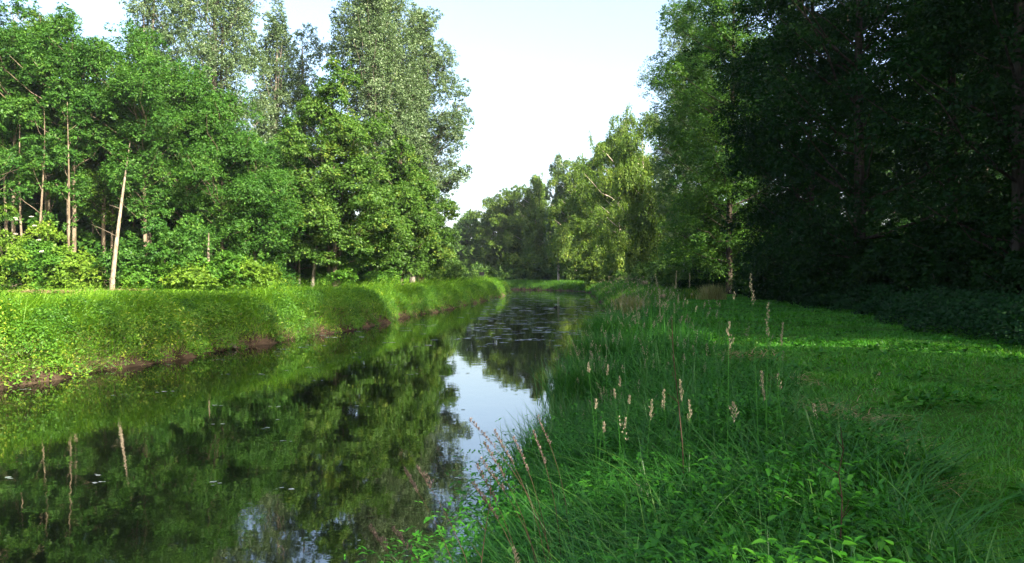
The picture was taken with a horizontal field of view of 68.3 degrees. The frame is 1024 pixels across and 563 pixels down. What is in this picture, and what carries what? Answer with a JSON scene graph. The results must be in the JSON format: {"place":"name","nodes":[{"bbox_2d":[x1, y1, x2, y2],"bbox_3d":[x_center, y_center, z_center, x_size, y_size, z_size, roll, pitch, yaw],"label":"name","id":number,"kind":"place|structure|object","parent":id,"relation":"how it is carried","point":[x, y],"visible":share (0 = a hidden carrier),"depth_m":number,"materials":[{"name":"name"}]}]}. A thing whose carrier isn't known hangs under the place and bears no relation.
{"place":"outdoors","nodes":[
{"label":"outdoors","id":0,"kind":"place"},
{"bbox_2d":[0,290,606,562],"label":"water","id":1,"kind":"structure","parent":0,"point":[151,453],"depth_m":13.55,"materials":[{"name":"green liquid"}]},
{"bbox_2d":[5,292,605,555],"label":"floating weed","id":2,"kind":"object","parent":1,"relation":"on","point":[9,477],"visible":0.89,"depth_m":42.51,"materials":[{"name":"green plant"}]},
{"bbox_2d":[0,0,958,246],"label":"sky","id":3,"kind":"structure","parent":0,"point":[542,75],"materials":[{"name":"white"}]},
{"bbox_2d":[0,275,1023,562],"bbox_3d":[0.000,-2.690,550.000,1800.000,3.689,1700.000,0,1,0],"label":"ground","id":4,"kind":"structure","parent":0,"point":[538,287],"depth_m":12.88,"materials":[{"name":"green plant"}]},
{"bbox_2d":[0,19,30,155],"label":"ash tree","id":5,"kind":"object","parent":4,"relation":"on","point":[2,91],"visible":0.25,"depth_m":46.32,"materials":[{"name":"green plant"}]},
{"bbox_2d":[0,108,33,285],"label":"wood sapling","id":6,"kind":"object","parent":4,"relation":"on","point":[12,160],"visible":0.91,"depth_m":44.18,"materials":[{"name":"green plant"}]},
{"bbox_2d":[0,97,51,283],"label":"wood sapling","id":7,"kind":"object","parent":4,"relation":"on","point":[32,174],"visible":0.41,"depth_m":45.91,"materials":[{"name":"green plant"}]},
{"bbox_2d":[0,145,58,253],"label":"tree","id":8,"kind":"object","parent":4,"relation":"on","point":[29,210],"visible":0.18,"depth_m":53.82,"materials":[{"name":"green plant"}]},
{"bbox_2d":[1,93,58,242],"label":"tree","id":9,"kind":"object","parent":4,"relation":"on","point":[42,185],"visible":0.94,"depth_m":44.93,"materials":[{"name":"green plant"}]},
{"bbox_2d":[0,0,65,286],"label":"ash tree","id":10,"kind":"object","parent":4,"relation":"on","point":[22,46],"visible":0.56,"depth_m":46.22,"materials":[{"name":"green plant"}]},
{"bbox_2d":[0,203,76,289],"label":"elder bush","id":11,"kind":"object","parent":4,"relation":"on","point":[15,248],"visible":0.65,"depth_m":42.60,"materials":[{"name":"green plant"}]},
{"bbox_2d":[0,238,77,289],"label":"bush","id":12,"kind":"object","parent":4,"relation":"on","point":[45,256],"visible":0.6,"depth_m":42.32,"materials":[{"name":"green plant"}]},
{"bbox_2d":[1,186,84,244],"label":"tree","id":13,"kind":"object","parent":4,"relation":"on","point":[38,198],"visible":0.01,"depth_m":57.75,"materials":[{"name":"green plant"}]},
{"bbox_2d":[0,110,98,243],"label":"tree","id":14,"kind":"object","parent":4,"relation":"on","point":[59,207],"visible":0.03,"depth_m":54.73,"materials":[{"name":"green plant"}]},
{"bbox_2d":[16,244,97,289],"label":"bush","id":15,"kind":"object","parent":4,"relation":"on","point":[60,279],"visible":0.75,"depth_m":42.54,"materials":[{"name":"green plant"}]},
{"bbox_2d":[0,5,118,239],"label":"ash tree","id":16,"kind":"object","parent":4,"relation":"on","point":[48,196],"visible":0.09,"depth_m":48.42,"materials":[{"name":"green plant"}]},
{"bbox_2d":[0,2,140,251],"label":"ash tree","id":17,"kind":"object","parent":4,"relation":"on","point":[42,67],"visible":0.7,"depth_m":45.49,"materials":[{"name":"green plant"}]},
{"bbox_2d":[49,100,94,245],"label":"wood sapling","id":18,"kind":"object","parent":4,"relation":"on","point":[63,163],"visible":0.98,"depth_m":44.97,"materials":[{"name":"green plant"}]},
{"bbox_2d":[24,186,135,252],"bbox_3d":[-31.523,-5.330,58.826,9.390,11.738,12.158,0,1,17],"label":"tree","id":19,"kind":"object","parent":4,"relation":"on","point":[77,223],"visible":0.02,"depth_m":55.28,"materials":[{"name":"green plant"}]},
{"bbox_2d":[48,250,115,288],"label":"bush","id":20,"kind":"object","parent":4,"relation":"on","point":[95,279],"visible":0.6,"depth_m":43.91,"materials":[{"name":"green plant"}]},
{"bbox_2d":[66,225,130,285],"bbox_3d":[-28.269,-1.462,52.550,6.562,4.929,7.199,0,1,34],"label":"bush","id":21,"kind":"object","parent":4,"relation":"on","point":[82,240],"visible":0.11,"depth_m":50.75,"materials":[{"name":"green plant"}]},
{"bbox_2d":[32,51,166,285],"bbox_3d":[-27.154,-7.525,49.873,8.914,16.384,6.936,-1,1,-45],"label":"ash tree","id":22,"kind":"object","parent":4,"relation":"on","point":[103,198],"visible":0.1,"depth_m":49.60,"materials":[{"name":"green plant"}]},
{"bbox_2d":[91,141,130,290],"bbox_3d":[-23.795,-4.004,44.701,1.384,9.654,5.564,0,1,-18],"label":"bare trunk","id":23,"kind":"object","parent":4,"relation":"on","point":[113,268],"visible":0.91,"depth_m":43.56,"materials":[{"name":"beige wood"}]},
{"bbox_2d":[89,230,148,287],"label":"bush","id":24,"kind":"object","parent":4,"relation":"on","point":[106,259],"visible":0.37,"depth_m":44.13,"materials":[{"name":"green plant"}]},
{"bbox_2d":[91,168,150,238],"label":"tree","id":25,"kind":"object","parent":4,"relation":"on","point":[123,221],"visible":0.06,"depth_m":55.35,"materials":[{"name":"green plant"}]},
{"bbox_2d":[37,12,212,253],"bbox_3d":[-23.626,-7.951,48.708,9.248,17.216,11.098,0,1,0],"label":"ash tree","id":26,"kind":"object","parent":4,"relation":"on","point":[141,83],"visible":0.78,"depth_m":46.71,"materials":[{"name":"green plant"}]},
{"bbox_2d":[121,176,142,243],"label":"wood sapling","id":27,"kind":"object","parent":4,"relation":"on","point":[137,234],"visible":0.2,"depth_m":52.38,"materials":[{"name":"green plant"}]},
{"bbox_2d":[95,188,182,252],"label":"tree","id":28,"kind":"object","parent":4,"relation":"on","point":[140,224],"visible":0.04,"depth_m":55.52,"materials":[{"name":"green plant"}]},
{"bbox_2d":[117,255,180,289],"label":"bush","id":29,"kind":"object","parent":4,"relation":"on","point":[144,272],"visible":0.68,"depth_m":43.31,"materials":[{"name":"green plant"}]},
{"bbox_2d":[118,0,181,110],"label":"poplar tree","id":30,"kind":"object","parent":4,"relation":"on","point":[143,5],"visible":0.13,"depth_m":75.14,"materials":[{"name":"green plant"}]},
{"bbox_2d":[117,204,213,287],"bbox_3d":[-20.738,-1.936,44.795,5.074,5.337,5.769,0,1,-33],"label":"bush","id":31,"kind":"object","parent":4,"relation":"on","point":[182,236],"visible":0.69,"depth_m":43.92,"materials":[{"name":"green plant"}]},
{"bbox_2d":[92,53,265,228],"bbox_3d":[-22.133,-7.404,50.922,10.650,16.047,8.139,0,1,0],"label":"ash tree","id":32,"kind":"object","parent":4,"relation":"on","point":[190,106],"visible":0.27,"depth_m":49.80,"materials":[{"name":"green plant"}]},
{"bbox_2d":[159,259,225,290],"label":"bush","id":33,"kind":"object","parent":4,"relation":"on","point":[197,274],"visible":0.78,"depth_m":43.01,"materials":[{"name":"green plant"}]},
{"bbox_2d":[151,0,276,142],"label":"poplar tree","id":34,"kind":"object","parent":4,"relation":"on","point":[206,47],"visible":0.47,"depth_m":72.63,"materials":[{"name":"green plant"}]},
{"bbox_2d":[185,250,251,290],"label":"bush","id":35,"kind":"object","parent":4,"relation":"on","point":[223,264],"visible":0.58,"depth_m":43.98,"materials":[{"name":"green plant"}]},
{"bbox_2d":[155,83,298,276],"bbox_3d":[-19.692,-6.365,51.474,8.791,14.050,10.374,0,1,-42],"label":"ash tree","id":36,"kind":"object","parent":4,"relation":"on","point":[205,167],"visible":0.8,"depth_m":49.48,"materials":[{"name":"green plant"}]},
{"bbox_2d":[0,279,476,336],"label":"meadow grass","id":37,"kind":"structure","parent":4,"relation":"on","point":[116,286],"depth_m":35.66,"materials":[{"name":"green plant"}]},
{"bbox_2d":[210,255,284,290],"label":"bush","id":38,"kind":"object","parent":4,"relation":"on","point":[254,271],"visible":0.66,"depth_m":44.25,"materials":[{"name":"green plant"}]},
{"bbox_2d":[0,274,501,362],"bbox_3d":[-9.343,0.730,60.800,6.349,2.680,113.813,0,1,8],"label":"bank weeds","id":39,"kind":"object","parent":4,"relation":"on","point":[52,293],"visible":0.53,"depth_m":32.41,"materials":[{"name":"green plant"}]},
{"bbox_2d":[194,126,310,283],"bbox_3d":[-17.758,-5.090,53.760,7.894,11.474,9.913,0,1,0],"label":"ash tree","id":40,"kind":"object","parent":4,"relation":"on","point":[281,216],"visible":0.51,"depth_m":51.18,"materials":[{"name":"green plant"}]},
{"bbox_2d":[0,272,509,376],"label":"bank grass","id":41,"kind":"structure","parent":4,"relation":"on","point":[30,302],"depth_m":28.71,"materials":[{"name":"green plant"}]},
{"bbox_2d":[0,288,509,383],"bbox_3d":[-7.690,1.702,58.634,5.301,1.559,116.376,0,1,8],"label":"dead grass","id":42,"kind":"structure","parent":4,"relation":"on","point":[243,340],"depth_m":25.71,"materials":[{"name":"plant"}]},
{"bbox_2d":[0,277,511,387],"bbox_3d":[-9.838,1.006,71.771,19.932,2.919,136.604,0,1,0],"label":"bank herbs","id":43,"kind":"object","parent":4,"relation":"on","point":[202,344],"visible":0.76,"depth_m":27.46,"materials":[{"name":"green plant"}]},
{"bbox_2d":[235,0,311,166],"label":"poplar tree","id":44,"kind":"object","parent":4,"relation":"on","point":[276,89],"visible":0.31,"depth_m":81.19,"materials":[{"name":"green plant"}]},
{"bbox_2d":[278,262,300,286],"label":"bush","id":45,"kind":"object","parent":4,"relation":"on","point":[289,271],"visible":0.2,"depth_m":55.67,"materials":[{"name":"green plant"}]},
{"bbox_2d":[287,260,316,284],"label":"bush","id":46,"kind":"object","parent":4,"relation":"on","point":[304,275],"visible":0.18,"depth_m":61.27,"materials":[{"name":"green plant"}]},
{"bbox_2d":[262,114,356,281],"bbox_3d":[-17.113,-6.367,59.843,9.146,13.874,7.745,0,1,15],"label":"alder tree","id":47,"kind":"object","parent":4,"relation":"on","point":[286,120],"visible":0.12,"depth_m":59.24,"materials":[{"name":"green plant"}]},
{"bbox_2d":[279,23,348,191],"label":"poplar tree","id":48,"kind":"object","parent":4,"relation":"on","point":[300,64],"visible":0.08,"depth_m":87.55,"materials":[{"name":"green plant"}]},
{"bbox_2d":[252,55,415,286],"bbox_3d":[-13.329,-8.062,56.932,12.987,17.652,9.365,0,1,-23],"label":"alder tree","id":49,"kind":"object","parent":4,"relation":"on","point":[336,237],"visible":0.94,"depth_m":55.80,"materials":[{"name":"green plant"}]},
{"bbox_2d":[316,257,358,286],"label":"bush","id":50,"kind":"object","parent":4,"relation":"on","point":[343,273],"visible":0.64,"depth_m":57.24,"materials":[{"name":"green plant"}]},
{"bbox_2d":[341,251,368,281],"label":"bush","id":51,"kind":"object","parent":4,"relation":"on","point":[361,272],"visible":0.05,"depth_m":86.25,"materials":[{"name":"green plant"}]},
{"bbox_2d":[325,0,429,269],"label":"poplar tree","id":52,"kind":"object","parent":4,"relation":"on","point":[369,31],"visible":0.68,"depth_m":74.15,"materials":[{"name":"green plant"}]},
{"bbox_2d":[361,264,401,284],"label":"bush","id":53,"kind":"object","parent":4,"relation":"on","point":[380,273],"visible":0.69,"depth_m":65.32,"materials":[{"name":"green plant"}]},
{"bbox_2d":[354,135,443,283],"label":"linden tree","id":54,"kind":"object","parent":4,"relation":"on","point":[408,260],"visible":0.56,"depth_m":66.93,"materials":[{"name":"green plant"}]},
{"bbox_2d":[365,2,474,225],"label":"poplar tree","id":55,"kind":"object","parent":4,"relation":"on","point":[432,59],"visible":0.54,"depth_m":80.64,"materials":[{"name":"green plant"}]},
{"bbox_2d":[410,143,460,282],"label":"linden tree","id":56,"kind":"object","parent":4,"relation":"on","point":[438,253],"visible":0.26,"depth_m":78.91,"materials":[{"name":"green plant"}]},
{"bbox_2d":[429,261,478,281],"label":"bush","id":57,"kind":"object","parent":4,"relation":"on","point":[456,270],"visible":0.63,"depth_m":91.72,"materials":[{"name":"green plant"}]},
{"bbox_2d":[445,211,486,277],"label":"tree","id":58,"kind":"object","parent":4,"relation":"on","point":[463,226],"visible":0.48,"depth_m":169.49,"materials":[{"name":"green plant"}]},
{"bbox_2d":[460,261,495,278],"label":"bush","id":59,"kind":"object","parent":4,"relation":"on","point":[475,268],"visible":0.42,"depth_m":158.68,"materials":[{"name":"green plant"}]},
{"bbox_2d":[469,193,511,278],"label":"tree","id":60,"kind":"object","parent":4,"relation":"on","point":[483,235],"visible":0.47,"depth_m":164.46,"materials":[{"name":"green plant"}]},
{"bbox_2d":[489,264,527,280],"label":"bush","id":61,"kind":"object","parent":4,"relation":"on","point":[506,275],"visible":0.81,"depth_m":156.61,"materials":[{"name":"green plant"}]},
{"bbox_2d":[485,184,540,279],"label":"tree","id":62,"kind":"object","parent":4,"relation":"on","point":[507,216],"visible":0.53,"depth_m":160.20,"materials":[{"name":"green plant"}]},
{"bbox_2d":[502,172,551,278],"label":"birch tree","id":63,"kind":"object","parent":4,"relation":"on","point":[532,241],"visible":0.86,"depth_m":155.93,"materials":[{"name":"green plant"}]},
{"bbox_2d":[513,266,547,280],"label":"bush","id":64,"kind":"object","parent":4,"relation":"on","point":[525,274],"visible":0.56,"depth_m":156.02,"materials":[{"name":"green plant"}]},
{"bbox_2d":[475,410,614,486],"bbox_3d":[0.644,2.331,10.684,2.531,0.994,2.676,0,1,-19],"label":"grass clump","id":65,"kind":"object","parent":4,"relation":"on","point":[531,442],"visible":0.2,"depth_m":10.59,"materials":[{"name":"green plant"}]},
{"bbox_2d":[539,264,569,280],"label":"bush","id":66,"kind":"object","parent":4,"relation":"on","point":[551,271],"visible":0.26,"depth_m":152.85,"materials":[{"name":"green plant"}]},
{"bbox_2d":[543,151,571,280],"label":"tree","id":67,"kind":"object","parent":4,"relation":"on","point":[558,157],"visible":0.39,"depth_m":149.19,"materials":[{"name":"green plant"}]},
{"bbox_2d":[505,393,615,437],"bbox_3d":[1.075,2.388,12.578,2.663,1.046,2.478,0,1,0],"label":"grass clump","id":68,"kind":"object","parent":4,"relation":"on","point":[585,408],"visible":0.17,"depth_m":12.66,"materials":[{"name":"green plant"}]},
{"bbox_2d":[545,153,599,280],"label":"birch tree","id":69,"kind":"object","parent":4,"relation":"on","point":[564,234],"visible":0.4,"depth_m":144.53,"materials":[{"name":"green plant"}]},
{"bbox_2d":[520,348,658,414],"bbox_3d":[1.441,1.939,15.143,3.179,1.193,3.056,0,1,30],"label":"grass clump","id":70,"kind":"object","parent":4,"relation":"on","point":[566,384],"visible":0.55,"depth_m":14.93,"materials":[{"name":"green plant"}]},
{"bbox_2d":[563,139,616,286],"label":"tree","id":71,"kind":"object","parent":4,"relation":"on","point":[587,267],"visible":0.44,"depth_m":127.02,"materials":[{"name":"green plant"}]},
{"bbox_2d":[543,326,639,372],"bbox_3d":[2.151,1.636,18.475,2.884,1.147,3.036,0,1,0],"label":"grass clump","id":72,"kind":"object","parent":4,"relation":"on","point":[598,342],"visible":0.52,"depth_m":18.30,"materials":[{"name":"green plant"}]},
{"bbox_2d":[565,306,653,344],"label":"grass clump","id":73,"kind":"object","parent":4,"relation":"on","point":[596,324],"visible":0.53,"depth_m":22.22,"materials":[{"name":"green plant"}]},
{"bbox_2d":[574,103,663,281],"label":"birch tree","id":74,"kind":"object","parent":4,"relation":"on","point":[603,193],"visible":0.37,"depth_m":111.39,"materials":[{"name":"green plant"}]},
{"bbox_2d":[619,296,654,313],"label":"grass clump","id":75,"kind":"object","parent":4,"relation":"on","point":[628,305],"visible":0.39,"depth_m":37.86,"materials":[{"name":"green plant"}]},
{"bbox_2d":[592,110,683,281],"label":"birch tree","id":76,"kind":"object","parent":4,"relation":"on","point":[642,219],"visible":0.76,"depth_m":96.26,"materials":[{"name":"green plant"}]},
{"bbox_2d":[628,257,670,285],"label":"bush","id":77,"kind":"object","parent":4,"relation":"on","point":[655,267],"visible":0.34,"depth_m":85.62,"materials":[{"name":"green plant"}]},
{"bbox_2d":[344,301,989,562],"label":"nettles","id":78,"kind":"object","parent":4,"relation":"on","point":[838,553],"visible":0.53,"depth_m":5.58,"materials":[{"name":"green plant"}]},
{"bbox_2d":[646,262,688,287],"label":"bush","id":79,"kind":"object","parent":4,"relation":"on","point":[652,277],"visible":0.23,"depth_m":78.85,"materials":[{"name":"green plant"}]},
{"bbox_2d":[634,0,721,288],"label":"poplar tree","id":80,"kind":"object","parent":4,"relation":"on","point":[667,173],"visible":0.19,"depth_m":73.18,"materials":[{"name":"green plant"}]},
{"bbox_2d":[663,262,701,288],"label":"bush","id":81,"kind":"object","parent":4,"relation":"on","point":[672,277],"visible":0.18,"depth_m":71.60,"materials":[{"name":"green plant"}]},
{"bbox_2d":[392,305,973,562],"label":"nettle stems","id":82,"kind":"object","parent":4,"relation":"on","point":[812,554],"visible":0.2,"depth_m":6.28,"materials":[{"name":"green plant"}]},
{"bbox_2d":[652,321,733,525],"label":"flowering grass","id":83,"kind":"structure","parent":4,"relation":"on","point":[727,419],"depth_m":4.82,"materials":[{"name":"plant"}]},
{"bbox_2d":[378,277,1023,562],"bbox_3d":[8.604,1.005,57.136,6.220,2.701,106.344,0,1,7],"label":"grass stalks","id":84,"kind":"object","parent":4,"relation":"on","point":[646,307],"depth_m":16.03,"materials":[{"name":"green plant"}]},
{"bbox_2d":[502,276,879,493],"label":"grass seed heads","id":85,"kind":"object","parent":84,"relation":"attached to","point":[661,318],"depth_m":16.00,"materials":[{"name":"plant"}]},
{"bbox_2d":[644,0,770,292],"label":"tree","id":86,"kind":"object","parent":4,"relation":"on","point":[667,133],"visible":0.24,"depth_m":63.45,"materials":[{"name":"green plant"}]},
{"bbox_2d":[690,283,728,299],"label":"grass clump","id":87,"kind":"object","parent":4,"relation":"on","point":[715,292],"visible":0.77,"depth_m":46.58,"materials":[{"name":"plant"}]},
{"bbox_2d":[690,259,744,292],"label":"bush","id":88,"kind":"object","parent":4,"relation":"on","point":[716,282],"visible":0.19,"depth_m":59.67,"materials":[{"name":"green plant"}]},
{"bbox_2d":[679,273,758,488],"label":"flowering grass","id":89,"kind":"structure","parent":4,"relation":"on","point":[751,290],"depth_m":5.22,"materials":[{"name":"plant"}]},
{"bbox_2d":[644,0,795,293],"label":"tree","id":90,"kind":"object","parent":4,"relation":"on","point":[695,138],"visible":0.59,"depth_m":56.60,"materials":[{"name":"green plant"}]},
{"bbox_2d":[712,260,752,295],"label":"bush","id":91,"kind":"object","parent":4,"relation":"on","point":[742,287],"visible":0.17,"depth_m":53.74,"materials":[{"name":"green plant"}]},
{"bbox_2d":[734,258,782,299],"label":"bush","id":92,"kind":"object","parent":4,"relation":"on","point":[760,291],"visible":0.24,"depth_m":47.17,"materials":[{"name":"green plant"}]},
{"bbox_2d":[681,0,896,286],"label":"tree","id":93,"kind":"object","parent":4,"relation":"on","point":[745,219],"visible":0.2,"depth_m":46.01,"materials":[{"name":"green plant"}]},
{"bbox_2d":[703,0,922,283],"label":"tree","id":94,"kind":"object","parent":4,"relation":"on","point":[746,160],"visible":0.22,"depth_m":41.84,"materials":[{"name":"green plant"}]},
{"bbox_2d":[818,427,853,560],"bbox_3d":[1.522,1.201,3.577,0.186,1.011,0.095,0,1,0],"label":"dead stalk","id":95,"kind":"object","parent":4,"relation":"on","point":[842,516],"visible":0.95,"depth_m":3.61,"materials":[{"name":"plant"}]},
{"bbox_2d":[665,301,1023,562],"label":"clover","id":96,"kind":"object","parent":4,"relation":"on","point":[927,396],"visible":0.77,"depth_m":12.47,"materials":[{"name":"green plant"}]},
{"bbox_2d":[735,0,1006,308],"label":"shade tree","id":97,"kind":"object","parent":4,"relation":"on","point":[860,198],"visible":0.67,"depth_m":32.41,"materials":[{"name":"green plant"}]},
{"bbox_2d":[745,282,1023,347],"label":"undergrowth","id":98,"kind":"object","parent":4,"relation":"on","point":[1000,308],"visible":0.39,"depth_m":20.97,"materials":[{"name":"green plant"}]},
{"bbox_2d":[816,0,999,232],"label":"shade tree","id":99,"kind":"object","parent":4,"relation":"on","point":[893,212],"visible":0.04,"depth_m":50.69,"materials":[{"name":"green plant"}]},
{"bbox_2d":[830,0,1013,247],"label":"shade tree","id":100,"kind":"object","parent":4,"relation":"on","point":[912,166],"visible":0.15,"depth_m":35.91,"materials":[{"name":"green plant"}]},
{"bbox_2d":[840,0,1023,281],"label":"shade tree","id":101,"kind":"object","parent":4,"relation":"on","point":[1013,90],"visible":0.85,"depth_m":25.88,"materials":[{"name":"green plant"}]},
{"bbox_2d":[849,240,1020,316],"bbox_3d":[15.424,0.028,27.246,5.808,3.081,5.391,0,1,37],"label":"bush","id":102,"kind":"object","parent":4,"relation":"on","point":[951,274],"visible":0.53,"depth_m":26.52,"materials":[{"name":"green plant"}]},
{"bbox_2d":[868,0,1010,229],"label":"shade tree","id":103,"kind":"object","parent":4,"relation":"on","point":[966,153],"depth_m":54.29,"materials":[{"name":"green plant"}]},
{"bbox_2d":[911,0,1013,215],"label":"shade tree","id":104,"kind":"object","parent":4,"relation":"on","point":[1006,200],"visible":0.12,"depth_m":32.86,"materials":[{"name":"green plant"}]},
{"bbox_2d":[968,247,1023,319],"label":"bush","id":105,"kind":"object","parent":4,"relation":"on","point":[1011,267],"visible":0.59,"depth_m":22.48,"materials":[{"name":"green plant"}]},
{"bbox_2d":[976,25,1023,213],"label":"shade tree","id":106,"kind":"object","parent":4,"relation":"on","point":[996,35],"visible":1,"depth_m":22.34,"materials":[{"name":"green plant"}]},
{"bbox_2d":[499,278,682,315],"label":"verge grass","id":107,"kind":"structure","parent":0,"point":[551,284],"depth_m":98.22,"materials":[{"name":"green plant"}]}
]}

